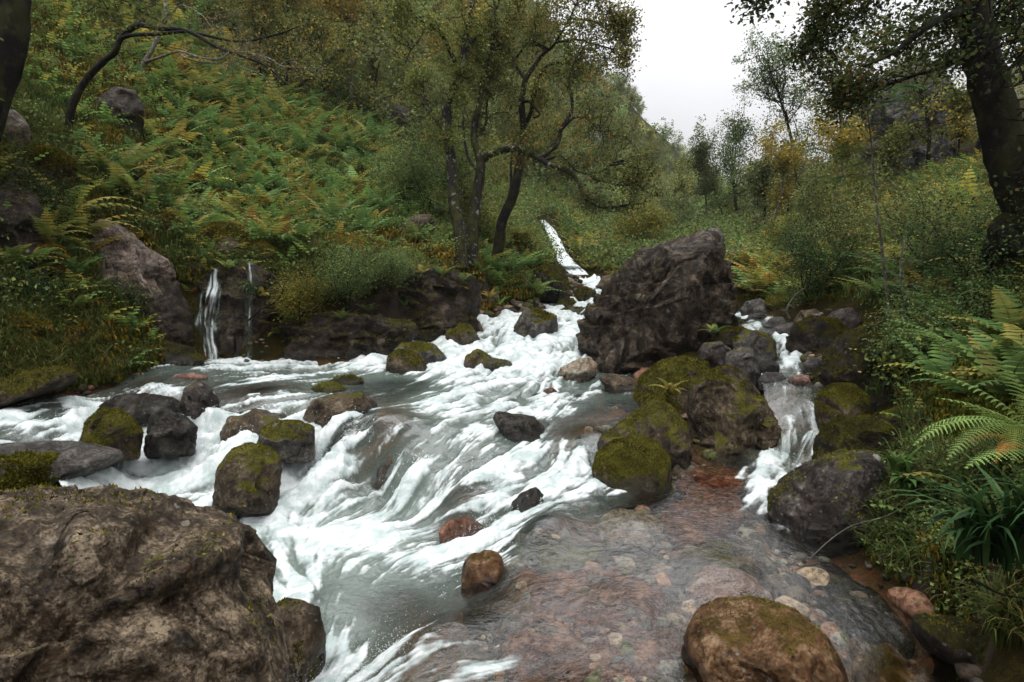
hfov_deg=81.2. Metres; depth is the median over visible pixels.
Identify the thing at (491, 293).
fern
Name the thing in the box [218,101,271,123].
fern
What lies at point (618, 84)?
birch tree
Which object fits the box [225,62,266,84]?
fern
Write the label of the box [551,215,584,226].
fern
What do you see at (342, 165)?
fern
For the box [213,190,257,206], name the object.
fern
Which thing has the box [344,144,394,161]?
fern
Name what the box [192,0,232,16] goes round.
fern
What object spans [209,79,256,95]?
fern
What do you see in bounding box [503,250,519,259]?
fern
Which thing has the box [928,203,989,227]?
fern
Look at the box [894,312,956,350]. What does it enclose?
fern
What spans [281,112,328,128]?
fern
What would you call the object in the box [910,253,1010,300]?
fern
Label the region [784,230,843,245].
fern
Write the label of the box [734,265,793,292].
fern
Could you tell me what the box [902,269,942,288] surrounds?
fern
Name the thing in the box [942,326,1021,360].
fern
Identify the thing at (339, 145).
fern
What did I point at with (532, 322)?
rock
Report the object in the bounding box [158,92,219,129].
fern
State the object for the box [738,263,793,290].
fern
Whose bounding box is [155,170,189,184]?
fern
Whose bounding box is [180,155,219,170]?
fern
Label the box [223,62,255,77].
fern
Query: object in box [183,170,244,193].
fern
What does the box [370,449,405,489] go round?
rock
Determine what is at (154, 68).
fern
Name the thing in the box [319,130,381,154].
fern
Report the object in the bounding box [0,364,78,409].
rock
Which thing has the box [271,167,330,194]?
fern
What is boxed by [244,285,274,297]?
fern
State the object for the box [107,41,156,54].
fern
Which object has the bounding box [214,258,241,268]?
fern
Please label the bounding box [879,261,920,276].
fern
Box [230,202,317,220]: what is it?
fern
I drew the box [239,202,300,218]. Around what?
fern
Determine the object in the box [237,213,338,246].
fern
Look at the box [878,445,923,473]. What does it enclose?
broad leaved herb
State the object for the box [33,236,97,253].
fern
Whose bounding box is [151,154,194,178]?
fern
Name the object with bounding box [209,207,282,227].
fern
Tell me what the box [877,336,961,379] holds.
fern
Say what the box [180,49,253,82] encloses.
fern
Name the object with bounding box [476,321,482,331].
rock
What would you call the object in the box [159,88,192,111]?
fern
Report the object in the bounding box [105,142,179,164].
fern
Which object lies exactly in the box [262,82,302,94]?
fern
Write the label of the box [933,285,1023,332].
fern
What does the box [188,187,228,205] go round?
fern
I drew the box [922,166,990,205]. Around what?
fern
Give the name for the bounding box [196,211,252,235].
fern
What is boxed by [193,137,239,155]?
fern
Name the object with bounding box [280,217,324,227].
fern
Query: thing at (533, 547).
rock
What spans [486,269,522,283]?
fern
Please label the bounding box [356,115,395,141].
fern
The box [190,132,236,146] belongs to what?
fern
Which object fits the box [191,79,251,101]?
fern
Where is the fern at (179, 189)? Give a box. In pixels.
[147,163,207,197]
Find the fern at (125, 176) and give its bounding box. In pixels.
[107,162,190,194]
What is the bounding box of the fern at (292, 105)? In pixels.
[261,81,317,114]
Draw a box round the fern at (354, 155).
[326,146,392,166]
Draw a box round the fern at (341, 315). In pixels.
[332,308,349,318]
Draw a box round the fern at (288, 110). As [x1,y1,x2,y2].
[261,98,318,121]
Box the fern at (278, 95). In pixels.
[273,90,297,103]
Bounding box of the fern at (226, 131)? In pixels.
[198,122,259,142]
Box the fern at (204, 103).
[182,98,221,108]
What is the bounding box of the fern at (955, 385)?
[904,366,984,395]
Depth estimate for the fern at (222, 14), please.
29.49 m
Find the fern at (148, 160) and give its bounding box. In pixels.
[107,149,176,175]
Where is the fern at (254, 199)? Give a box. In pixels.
[221,191,271,213]
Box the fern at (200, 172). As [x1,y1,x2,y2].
[169,162,234,182]
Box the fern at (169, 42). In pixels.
[153,34,192,48]
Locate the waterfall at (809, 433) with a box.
[799,431,814,456]
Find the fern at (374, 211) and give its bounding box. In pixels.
[357,207,388,220]
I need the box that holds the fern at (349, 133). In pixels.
[325,124,365,140]
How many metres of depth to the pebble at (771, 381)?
6.81 m
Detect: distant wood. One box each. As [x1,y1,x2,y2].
[193,0,562,203]
[355,0,776,218]
[713,110,974,216]
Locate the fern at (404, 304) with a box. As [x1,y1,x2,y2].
[398,298,414,305]
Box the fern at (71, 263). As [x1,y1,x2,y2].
[57,252,106,272]
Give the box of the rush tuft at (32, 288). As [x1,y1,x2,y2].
[0,260,66,298]
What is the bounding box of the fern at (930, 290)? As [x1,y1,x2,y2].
[910,277,961,301]
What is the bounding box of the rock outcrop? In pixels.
[861,55,961,185]
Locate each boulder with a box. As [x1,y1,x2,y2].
[0,483,288,681]
[403,214,436,236]
[531,263,569,303]
[576,230,738,393]
[591,435,672,510]
[597,397,691,470]
[632,355,709,413]
[681,594,848,681]
[685,364,781,478]
[785,315,849,354]
[820,322,903,414]
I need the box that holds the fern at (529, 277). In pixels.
[524,269,532,282]
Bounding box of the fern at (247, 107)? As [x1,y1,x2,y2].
[214,92,267,115]
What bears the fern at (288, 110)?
on the ground at (396, 614)
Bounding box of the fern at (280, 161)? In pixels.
[266,155,303,167]
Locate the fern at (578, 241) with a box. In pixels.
[560,234,606,249]
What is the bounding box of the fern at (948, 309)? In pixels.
[877,285,970,325]
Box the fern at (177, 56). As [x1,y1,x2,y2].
[148,36,210,63]
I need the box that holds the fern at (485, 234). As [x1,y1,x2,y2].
[478,218,510,239]
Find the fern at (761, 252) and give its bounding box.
[731,242,774,259]
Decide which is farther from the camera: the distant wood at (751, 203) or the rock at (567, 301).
the distant wood at (751, 203)
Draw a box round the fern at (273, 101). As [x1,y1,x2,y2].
[248,71,313,114]
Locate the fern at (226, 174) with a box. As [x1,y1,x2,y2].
[221,168,254,187]
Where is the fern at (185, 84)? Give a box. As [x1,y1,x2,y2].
[149,69,206,93]
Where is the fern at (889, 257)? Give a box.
[836,251,898,275]
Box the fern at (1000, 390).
[918,319,1023,399]
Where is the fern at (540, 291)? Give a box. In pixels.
[524,280,564,293]
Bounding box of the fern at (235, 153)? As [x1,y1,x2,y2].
[207,148,249,163]
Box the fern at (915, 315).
[895,307,934,323]
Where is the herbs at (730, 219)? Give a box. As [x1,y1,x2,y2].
[491,171,763,270]
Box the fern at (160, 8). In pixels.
[136,0,179,17]
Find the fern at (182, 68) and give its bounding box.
[172,61,195,75]
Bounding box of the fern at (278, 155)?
[244,142,291,165]
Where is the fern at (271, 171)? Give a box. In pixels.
[261,160,310,190]
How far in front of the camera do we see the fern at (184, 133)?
15.85 m
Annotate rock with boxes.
[0,181,48,268]
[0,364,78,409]
[0,440,123,489]
[5,110,30,146]
[79,406,144,460]
[96,87,144,143]
[99,393,179,424]
[135,276,193,345]
[143,409,197,458]
[156,340,204,377]
[167,372,207,389]
[178,381,219,419]
[186,261,205,281]
[210,237,244,259]
[212,441,283,517]
[220,408,287,440]
[257,419,315,462]
[277,596,325,681]
[303,392,376,453]
[310,381,346,392]
[330,374,363,392]
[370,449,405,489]
[371,104,412,133]
[384,347,427,384]
[394,340,446,363]
[439,516,482,543]
[443,321,479,344]
[461,550,513,634]
[464,349,512,371]
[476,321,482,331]
[493,411,546,442]
[503,307,518,312]
[511,487,552,543]
[513,307,557,337]
[522,534,559,562]
[543,387,559,415]
[553,297,576,306]
[557,356,597,390]
[560,305,584,313]
[572,287,595,300]
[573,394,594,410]
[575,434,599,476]
[595,274,611,288]
[600,373,637,406]
[634,367,648,379]
[697,341,730,368]
[705,325,750,349]
[707,228,724,241]
[722,347,759,388]
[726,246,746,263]
[732,329,777,361]
[739,298,768,315]
[746,312,767,325]
[758,358,779,376]
[762,317,786,332]
[764,292,787,312]
[765,448,887,559]
[767,322,794,342]
[793,309,818,322]
[811,413,900,467]
[813,382,870,430]
[828,307,861,328]
[878,405,907,433]
[910,612,988,681]
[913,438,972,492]
[978,212,1023,279]
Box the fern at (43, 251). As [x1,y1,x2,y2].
[3,247,60,268]
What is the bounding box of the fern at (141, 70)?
[122,62,177,82]
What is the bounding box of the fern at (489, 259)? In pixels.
[478,248,514,264]
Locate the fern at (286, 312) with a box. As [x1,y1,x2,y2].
[273,303,301,319]
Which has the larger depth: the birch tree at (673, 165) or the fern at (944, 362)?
the birch tree at (673, 165)
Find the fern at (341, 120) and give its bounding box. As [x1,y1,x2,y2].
[327,111,351,127]
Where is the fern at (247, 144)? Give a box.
[235,137,272,148]
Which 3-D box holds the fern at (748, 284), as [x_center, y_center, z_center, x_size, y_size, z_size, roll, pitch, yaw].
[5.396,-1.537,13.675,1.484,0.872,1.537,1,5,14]
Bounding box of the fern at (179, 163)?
[171,152,204,182]
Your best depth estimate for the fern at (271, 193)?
14.27 m
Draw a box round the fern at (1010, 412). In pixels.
[934,344,1023,468]
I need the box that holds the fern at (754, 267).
[737,260,776,279]
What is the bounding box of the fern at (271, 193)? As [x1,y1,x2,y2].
[240,182,293,198]
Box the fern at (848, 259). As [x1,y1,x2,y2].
[817,252,877,272]
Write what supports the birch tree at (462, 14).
on the ground at (396, 614)
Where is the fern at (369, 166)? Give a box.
[355,158,389,172]
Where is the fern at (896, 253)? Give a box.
[854,227,947,257]
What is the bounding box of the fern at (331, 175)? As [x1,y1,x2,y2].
[305,167,351,184]
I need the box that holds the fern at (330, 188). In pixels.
[290,179,344,196]
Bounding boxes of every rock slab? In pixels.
[88,219,179,304]
[496,630,677,681]
[527,568,668,639]
[533,536,611,574]
[592,508,663,554]
[659,489,745,550]
[672,539,772,598]
[675,466,753,496]
[685,565,771,604]
[797,563,914,658]
[848,637,934,681]
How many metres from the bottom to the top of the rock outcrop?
5.695 m
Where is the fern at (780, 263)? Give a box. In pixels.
[763,252,809,270]
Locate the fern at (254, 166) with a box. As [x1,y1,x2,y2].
[225,151,284,178]
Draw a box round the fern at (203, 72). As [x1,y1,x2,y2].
[185,55,241,83]
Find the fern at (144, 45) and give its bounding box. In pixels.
[115,27,164,51]
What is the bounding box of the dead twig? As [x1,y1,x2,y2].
[970,578,1023,598]
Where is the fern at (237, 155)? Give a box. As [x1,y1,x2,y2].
[207,151,251,168]
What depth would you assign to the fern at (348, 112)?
27.27 m
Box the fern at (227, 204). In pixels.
[194,197,283,219]
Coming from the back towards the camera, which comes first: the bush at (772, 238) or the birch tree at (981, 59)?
the bush at (772, 238)
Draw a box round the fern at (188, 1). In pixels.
[180,0,217,8]
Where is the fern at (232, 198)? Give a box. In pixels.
[202,188,272,203]
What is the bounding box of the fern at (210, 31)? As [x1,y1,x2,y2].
[184,17,230,40]
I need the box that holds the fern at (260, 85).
[237,76,282,96]
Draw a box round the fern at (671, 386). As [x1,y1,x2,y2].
[650,377,684,390]
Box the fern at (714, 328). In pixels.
[698,324,725,332]
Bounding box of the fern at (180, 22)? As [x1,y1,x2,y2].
[167,16,195,37]
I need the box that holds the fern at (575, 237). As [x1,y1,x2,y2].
[560,229,593,243]
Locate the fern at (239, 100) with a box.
[224,89,247,102]
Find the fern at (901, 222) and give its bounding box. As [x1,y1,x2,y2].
[869,210,922,233]
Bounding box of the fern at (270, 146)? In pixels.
[257,140,298,152]
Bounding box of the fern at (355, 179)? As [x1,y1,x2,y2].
[331,167,376,185]
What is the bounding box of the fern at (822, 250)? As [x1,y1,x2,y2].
[791,241,855,262]
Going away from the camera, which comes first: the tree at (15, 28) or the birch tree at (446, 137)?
the tree at (15, 28)
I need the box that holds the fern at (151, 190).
[112,170,186,202]
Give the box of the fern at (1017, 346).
[935,323,1023,357]
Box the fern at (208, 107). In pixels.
[188,98,228,115]
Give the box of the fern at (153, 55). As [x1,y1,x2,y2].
[129,44,183,69]
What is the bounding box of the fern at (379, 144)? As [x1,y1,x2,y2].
[368,134,390,152]
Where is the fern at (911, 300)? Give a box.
[883,272,934,301]
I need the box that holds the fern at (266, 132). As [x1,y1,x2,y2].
[249,120,300,143]
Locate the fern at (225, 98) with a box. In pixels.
[196,85,249,108]
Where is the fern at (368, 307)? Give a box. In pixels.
[355,303,377,310]
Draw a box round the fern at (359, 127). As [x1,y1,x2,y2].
[342,123,375,137]
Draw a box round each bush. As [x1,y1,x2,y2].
[0,134,98,232]
[102,272,165,318]
[266,259,343,326]
[297,237,384,307]
[345,228,431,295]
[356,120,445,205]
[366,110,488,223]
[391,236,463,271]
[423,130,529,241]
[505,224,542,250]
[605,190,676,246]
[751,207,822,253]
[764,201,877,308]
[785,147,918,236]
[810,149,973,273]
[837,296,967,403]
[841,157,1000,280]
[852,240,1022,371]
[869,150,1023,303]
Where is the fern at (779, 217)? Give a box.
[759,216,804,233]
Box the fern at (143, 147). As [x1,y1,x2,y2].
[105,136,167,158]
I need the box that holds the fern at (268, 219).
[242,200,324,238]
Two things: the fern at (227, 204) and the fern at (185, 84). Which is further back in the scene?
the fern at (185, 84)
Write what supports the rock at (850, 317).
on the ground at (396, 614)
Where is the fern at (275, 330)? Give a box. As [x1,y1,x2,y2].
[269,327,285,333]
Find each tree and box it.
[0,0,190,143]
[64,0,298,132]
[139,0,330,99]
[224,0,289,74]
[239,0,326,58]
[259,0,369,98]
[281,0,321,24]
[284,0,355,93]
[298,0,373,45]
[309,0,383,103]
[341,0,398,116]
[341,1,500,154]
[352,0,380,22]
[374,0,523,269]
[403,38,440,130]
[403,70,473,148]
[404,24,434,73]
[411,16,461,93]
[424,0,453,34]
[435,3,487,62]
[447,11,479,68]
[449,0,672,265]
[450,0,471,54]
[451,40,540,109]
[457,97,503,137]
[467,67,538,141]
[468,92,517,162]
[472,62,518,137]
[480,0,646,260]
[488,38,535,69]
[491,10,521,36]
[496,97,570,182]
[504,103,542,144]
[508,118,570,178]
[512,80,558,118]
[513,0,535,39]
[515,37,548,82]
[525,0,551,30]
[525,87,566,152]
[532,61,549,95]
[536,84,578,133]
[548,137,588,194]
[553,111,589,147]
[562,158,616,212]
[563,109,638,179]
[564,86,591,145]
[564,116,595,174]
[564,132,606,193]
[585,91,606,125]
[588,61,605,93]
[592,139,623,176]
[596,143,616,168]
[600,91,616,107]
[601,110,620,146]
[606,70,624,89]
[608,89,625,109]
[611,71,630,92]
[611,156,699,226]
[621,81,637,107]
[622,124,644,153]
[624,91,636,115]
[627,112,645,149]
[627,167,664,214]
[633,97,644,113]
[634,129,654,146]
[636,141,652,161]
[637,188,685,231]
[639,136,661,159]
[643,167,703,229]
[652,161,665,175]
[654,145,667,163]
[655,159,667,180]
[656,175,671,190]
[662,145,674,164]
[668,154,687,171]
[670,137,683,152]
[671,114,723,216]
[681,172,730,214]
[684,151,745,214]
[701,87,762,216]
[724,0,1023,254]
[724,182,756,214]
[731,21,822,193]
[733,120,797,225]
[750,109,813,229]
[765,141,831,202]
[771,136,818,215]
[785,157,849,221]
[793,26,882,172]
[805,96,877,219]
[816,116,880,191]
[825,153,860,173]
[843,106,862,176]
[858,115,918,194]
[865,9,973,168]
[918,0,1019,149]
[935,79,978,157]
[1002,8,1023,106]
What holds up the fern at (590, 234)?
on the ground at (396, 614)
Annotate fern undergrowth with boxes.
[0,0,541,367]
[506,171,762,274]
[727,149,992,300]
[864,208,1023,517]
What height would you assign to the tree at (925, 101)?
4.827 m
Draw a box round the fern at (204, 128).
[193,123,227,136]
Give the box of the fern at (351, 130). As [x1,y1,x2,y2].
[335,129,370,148]
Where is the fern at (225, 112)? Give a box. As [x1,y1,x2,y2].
[216,110,251,128]
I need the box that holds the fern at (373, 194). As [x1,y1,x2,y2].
[364,187,411,207]
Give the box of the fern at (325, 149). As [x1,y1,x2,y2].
[311,142,345,155]
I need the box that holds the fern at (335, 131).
[316,125,342,139]
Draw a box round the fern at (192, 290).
[183,286,199,294]
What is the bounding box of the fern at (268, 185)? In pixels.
[238,168,297,188]
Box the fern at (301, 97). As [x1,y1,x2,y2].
[277,81,328,101]
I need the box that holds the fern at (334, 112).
[314,106,343,119]
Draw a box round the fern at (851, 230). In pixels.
[813,219,880,240]
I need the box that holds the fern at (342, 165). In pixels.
[319,160,349,173]
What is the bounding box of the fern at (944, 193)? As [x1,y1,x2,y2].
[899,181,985,212]
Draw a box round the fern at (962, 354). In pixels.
[886,319,1023,370]
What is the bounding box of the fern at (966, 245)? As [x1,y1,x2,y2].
[918,230,985,264]
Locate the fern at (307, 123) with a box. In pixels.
[287,105,349,129]
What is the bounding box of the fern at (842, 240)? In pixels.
[831,231,862,248]
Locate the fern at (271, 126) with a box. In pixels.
[225,116,293,138]
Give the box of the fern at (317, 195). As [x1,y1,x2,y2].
[287,175,358,210]
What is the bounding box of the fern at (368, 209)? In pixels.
[310,198,383,217]
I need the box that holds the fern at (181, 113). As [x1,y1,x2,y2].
[162,102,204,122]
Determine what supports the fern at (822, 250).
on the ground at (396, 614)
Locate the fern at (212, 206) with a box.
[180,192,239,212]
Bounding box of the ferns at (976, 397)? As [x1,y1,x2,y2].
[740,170,1023,567]
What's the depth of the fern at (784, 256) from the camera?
13.86 m
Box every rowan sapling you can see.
[798,77,957,321]
[838,228,980,319]
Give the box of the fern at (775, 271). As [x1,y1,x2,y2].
[751,261,789,274]
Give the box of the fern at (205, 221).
[168,214,236,234]
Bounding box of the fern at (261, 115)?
[242,97,291,119]
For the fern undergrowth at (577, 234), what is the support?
on the ground at (396, 614)
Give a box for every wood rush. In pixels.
[96,285,140,305]
[111,319,147,340]
[880,449,1023,571]
[960,453,1023,539]
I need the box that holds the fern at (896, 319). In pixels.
[890,309,909,333]
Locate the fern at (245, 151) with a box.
[216,141,264,160]
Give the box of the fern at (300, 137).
[269,120,331,151]
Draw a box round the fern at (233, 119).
[201,95,275,135]
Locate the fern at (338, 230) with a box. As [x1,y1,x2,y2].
[311,221,374,236]
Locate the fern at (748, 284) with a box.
[731,255,783,290]
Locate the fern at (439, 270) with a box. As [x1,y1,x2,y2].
[431,264,455,275]
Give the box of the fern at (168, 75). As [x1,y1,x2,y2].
[130,46,220,86]
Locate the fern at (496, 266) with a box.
[487,257,534,270]
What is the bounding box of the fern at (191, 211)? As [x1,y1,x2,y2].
[185,201,238,219]
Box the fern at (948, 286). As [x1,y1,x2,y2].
[915,276,977,301]
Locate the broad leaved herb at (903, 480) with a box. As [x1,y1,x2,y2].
[888,472,934,489]
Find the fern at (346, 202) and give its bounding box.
[315,185,369,212]
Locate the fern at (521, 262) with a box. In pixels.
[480,250,547,271]
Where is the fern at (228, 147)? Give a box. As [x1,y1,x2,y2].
[185,121,275,154]
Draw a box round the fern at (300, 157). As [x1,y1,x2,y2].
[282,151,313,159]
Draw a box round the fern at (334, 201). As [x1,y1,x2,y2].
[297,192,364,220]
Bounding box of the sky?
[534,0,1021,187]
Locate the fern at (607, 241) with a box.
[584,237,617,247]
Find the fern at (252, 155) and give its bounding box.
[240,149,299,169]
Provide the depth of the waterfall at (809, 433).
5.71 m
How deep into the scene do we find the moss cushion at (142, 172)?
11.67 m
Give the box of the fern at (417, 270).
[412,264,430,273]
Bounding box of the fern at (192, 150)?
[173,144,215,155]
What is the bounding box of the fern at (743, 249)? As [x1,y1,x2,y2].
[725,247,757,264]
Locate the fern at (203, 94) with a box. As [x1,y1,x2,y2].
[171,77,233,101]
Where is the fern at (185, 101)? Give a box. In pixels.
[162,88,198,109]
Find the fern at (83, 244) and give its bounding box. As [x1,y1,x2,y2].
[60,232,144,254]
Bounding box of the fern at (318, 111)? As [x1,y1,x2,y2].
[295,88,346,124]
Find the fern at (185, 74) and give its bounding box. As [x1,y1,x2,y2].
[174,71,215,80]
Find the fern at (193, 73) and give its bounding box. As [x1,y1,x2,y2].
[159,60,226,84]
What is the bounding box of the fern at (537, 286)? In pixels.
[518,278,556,291]
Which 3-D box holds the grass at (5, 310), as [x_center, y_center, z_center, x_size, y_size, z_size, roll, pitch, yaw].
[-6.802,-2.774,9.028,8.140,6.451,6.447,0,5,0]
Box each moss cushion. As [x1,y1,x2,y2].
[2,309,52,344]
[35,242,72,275]
[53,314,93,346]
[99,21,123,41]
[123,164,146,182]
[145,210,185,231]
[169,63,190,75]
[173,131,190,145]
[185,170,208,193]
[199,219,248,241]
[238,238,277,262]
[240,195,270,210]
[285,219,317,228]
[314,180,326,186]
[323,233,374,254]
[370,238,391,256]
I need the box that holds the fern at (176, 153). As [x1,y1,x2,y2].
[147,136,211,162]
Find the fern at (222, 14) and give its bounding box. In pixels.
[214,0,242,27]
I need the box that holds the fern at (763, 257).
[727,248,799,268]
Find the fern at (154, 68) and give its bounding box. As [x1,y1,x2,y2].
[150,61,180,82]
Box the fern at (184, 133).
[155,117,209,141]
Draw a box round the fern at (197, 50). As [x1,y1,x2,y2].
[187,43,233,72]
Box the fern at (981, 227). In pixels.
[944,217,994,240]
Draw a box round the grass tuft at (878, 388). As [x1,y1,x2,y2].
[857,375,892,395]
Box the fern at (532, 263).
[516,247,553,266]
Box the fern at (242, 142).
[217,127,279,145]
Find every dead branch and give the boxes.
[247,251,290,320]
[782,278,804,318]
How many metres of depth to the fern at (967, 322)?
5.43 m
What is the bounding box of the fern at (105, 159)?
[60,141,155,173]
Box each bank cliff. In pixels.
[193,261,281,356]
[273,311,418,361]
[353,266,482,341]
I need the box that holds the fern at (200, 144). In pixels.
[188,135,232,148]
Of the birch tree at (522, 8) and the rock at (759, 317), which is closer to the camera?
the rock at (759, 317)
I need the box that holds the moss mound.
[17,142,80,199]
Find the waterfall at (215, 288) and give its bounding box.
[197,269,217,359]
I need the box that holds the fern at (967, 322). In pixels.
[938,300,993,337]
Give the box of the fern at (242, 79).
[221,72,273,99]
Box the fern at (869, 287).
[832,275,896,294]
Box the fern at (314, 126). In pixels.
[289,113,336,139]
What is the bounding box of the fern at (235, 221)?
[190,218,251,232]
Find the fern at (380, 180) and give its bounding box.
[352,174,394,194]
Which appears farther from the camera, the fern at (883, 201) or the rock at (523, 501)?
the fern at (883, 201)
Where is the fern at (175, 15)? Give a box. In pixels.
[169,1,203,25]
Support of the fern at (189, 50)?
on the ground at (396, 614)
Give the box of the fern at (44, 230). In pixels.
[29,208,98,240]
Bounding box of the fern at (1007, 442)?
[966,433,1023,463]
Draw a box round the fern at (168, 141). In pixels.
[141,116,200,149]
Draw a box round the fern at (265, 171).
[259,162,306,177]
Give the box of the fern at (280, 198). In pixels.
[247,184,311,209]
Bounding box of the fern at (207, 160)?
[178,153,225,170]
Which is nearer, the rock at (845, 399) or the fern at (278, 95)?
the rock at (845, 399)
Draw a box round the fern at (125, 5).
[110,0,141,16]
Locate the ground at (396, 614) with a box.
[0,0,1023,681]
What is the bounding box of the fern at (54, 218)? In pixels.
[49,210,94,232]
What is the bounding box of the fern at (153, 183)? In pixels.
[143,173,171,188]
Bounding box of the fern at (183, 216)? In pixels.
[166,207,213,230]
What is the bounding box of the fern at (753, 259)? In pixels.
[731,255,775,273]
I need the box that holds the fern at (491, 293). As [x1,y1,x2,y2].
[481,289,501,297]
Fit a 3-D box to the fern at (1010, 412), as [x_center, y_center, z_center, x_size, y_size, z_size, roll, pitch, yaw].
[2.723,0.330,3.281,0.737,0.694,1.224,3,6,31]
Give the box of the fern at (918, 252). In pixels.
[877,248,936,266]
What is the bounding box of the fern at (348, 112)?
[340,107,384,121]
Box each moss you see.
[0,0,535,383]
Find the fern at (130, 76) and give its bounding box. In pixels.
[100,54,153,82]
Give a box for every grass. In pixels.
[0,68,364,403]
[13,0,541,309]
[509,180,751,274]
[736,152,1003,381]
[745,149,999,342]
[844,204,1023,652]
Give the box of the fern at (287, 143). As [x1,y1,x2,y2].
[261,139,305,153]
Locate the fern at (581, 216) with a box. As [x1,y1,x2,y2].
[569,209,595,221]
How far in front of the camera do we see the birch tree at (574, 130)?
55.57 m
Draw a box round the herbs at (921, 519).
[737,153,1023,620]
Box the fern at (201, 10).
[182,1,217,15]
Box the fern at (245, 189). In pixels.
[209,168,278,194]
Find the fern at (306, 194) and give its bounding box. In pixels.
[288,186,332,203]
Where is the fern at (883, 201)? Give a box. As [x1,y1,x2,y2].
[857,190,921,214]
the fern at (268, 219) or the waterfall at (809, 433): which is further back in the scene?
the fern at (268, 219)
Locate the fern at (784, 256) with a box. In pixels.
[757,251,809,267]
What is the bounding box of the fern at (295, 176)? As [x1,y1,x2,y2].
[279,168,309,182]
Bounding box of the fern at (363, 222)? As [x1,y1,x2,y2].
[320,210,392,233]
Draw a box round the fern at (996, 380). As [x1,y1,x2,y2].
[939,345,1023,390]
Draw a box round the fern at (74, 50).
[39,35,109,54]
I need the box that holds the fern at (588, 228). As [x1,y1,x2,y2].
[571,227,599,235]
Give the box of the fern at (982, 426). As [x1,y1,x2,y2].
[913,416,1023,463]
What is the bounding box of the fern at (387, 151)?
[365,144,408,158]
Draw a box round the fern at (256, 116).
[239,114,280,128]
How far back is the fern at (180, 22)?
23.61 m
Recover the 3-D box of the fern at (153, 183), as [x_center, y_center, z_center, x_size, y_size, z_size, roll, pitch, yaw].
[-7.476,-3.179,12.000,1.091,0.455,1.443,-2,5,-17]
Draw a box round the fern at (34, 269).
[0,266,54,284]
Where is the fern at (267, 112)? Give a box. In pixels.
[248,94,312,131]
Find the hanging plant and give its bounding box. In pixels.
[228,281,267,295]
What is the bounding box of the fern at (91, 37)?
[80,22,112,43]
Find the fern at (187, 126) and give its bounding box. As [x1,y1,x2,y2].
[156,107,212,130]
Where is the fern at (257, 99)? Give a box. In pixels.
[252,92,277,106]
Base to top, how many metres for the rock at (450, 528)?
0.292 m
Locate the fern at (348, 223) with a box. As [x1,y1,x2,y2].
[311,212,377,229]
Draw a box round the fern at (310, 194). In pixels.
[273,179,316,212]
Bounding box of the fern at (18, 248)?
[0,243,68,262]
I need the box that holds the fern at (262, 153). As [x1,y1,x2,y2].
[214,135,283,160]
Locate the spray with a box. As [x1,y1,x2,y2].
[39,388,813,681]
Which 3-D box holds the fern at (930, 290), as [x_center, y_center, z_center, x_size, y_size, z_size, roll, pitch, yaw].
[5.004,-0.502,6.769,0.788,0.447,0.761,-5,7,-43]
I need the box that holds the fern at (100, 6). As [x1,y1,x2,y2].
[83,0,118,12]
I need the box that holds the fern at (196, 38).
[166,8,225,46]
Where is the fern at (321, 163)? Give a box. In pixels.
[290,155,329,179]
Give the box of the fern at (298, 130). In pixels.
[281,125,318,136]
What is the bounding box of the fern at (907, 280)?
[876,275,925,294]
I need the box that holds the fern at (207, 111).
[184,104,232,121]
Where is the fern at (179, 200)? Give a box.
[133,178,212,212]
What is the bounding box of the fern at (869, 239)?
[838,233,893,251]
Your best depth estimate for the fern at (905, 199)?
12.98 m
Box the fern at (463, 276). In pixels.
[454,273,473,280]
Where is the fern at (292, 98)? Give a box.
[283,93,311,106]
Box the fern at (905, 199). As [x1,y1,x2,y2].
[880,193,919,209]
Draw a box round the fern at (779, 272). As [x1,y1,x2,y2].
[769,270,796,282]
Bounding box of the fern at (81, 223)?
[46,204,146,236]
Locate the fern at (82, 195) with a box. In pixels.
[30,168,142,212]
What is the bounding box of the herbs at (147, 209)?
[0,0,543,352]
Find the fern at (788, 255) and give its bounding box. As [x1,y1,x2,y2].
[764,244,817,264]
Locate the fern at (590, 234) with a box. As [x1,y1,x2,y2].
[576,229,607,240]
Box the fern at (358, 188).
[332,174,391,200]
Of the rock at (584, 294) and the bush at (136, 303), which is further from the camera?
the rock at (584, 294)
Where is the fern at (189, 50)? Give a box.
[149,22,209,53]
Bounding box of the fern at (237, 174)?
[214,166,249,180]
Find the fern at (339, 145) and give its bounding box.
[308,129,374,149]
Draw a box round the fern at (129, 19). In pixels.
[120,8,152,40]
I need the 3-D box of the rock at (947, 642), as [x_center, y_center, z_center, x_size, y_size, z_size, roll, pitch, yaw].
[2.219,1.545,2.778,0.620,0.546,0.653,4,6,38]
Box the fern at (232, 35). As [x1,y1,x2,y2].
[218,25,250,44]
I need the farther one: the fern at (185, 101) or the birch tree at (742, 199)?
the birch tree at (742, 199)
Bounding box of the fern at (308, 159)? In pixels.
[305,156,329,164]
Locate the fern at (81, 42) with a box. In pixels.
[72,31,109,54]
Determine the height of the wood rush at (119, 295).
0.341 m
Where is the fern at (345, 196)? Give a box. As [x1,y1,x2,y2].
[322,178,355,200]
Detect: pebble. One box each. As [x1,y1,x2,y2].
[756,372,787,391]
[787,374,812,390]
[803,357,821,373]
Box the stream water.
[0,274,818,681]
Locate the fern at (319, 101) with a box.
[302,93,333,108]
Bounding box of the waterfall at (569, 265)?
[540,220,587,274]
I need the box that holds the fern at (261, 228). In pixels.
[247,219,296,245]
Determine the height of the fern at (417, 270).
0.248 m
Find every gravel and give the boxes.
[24,309,480,412]
[478,453,983,681]
[479,273,592,317]
[580,301,831,479]

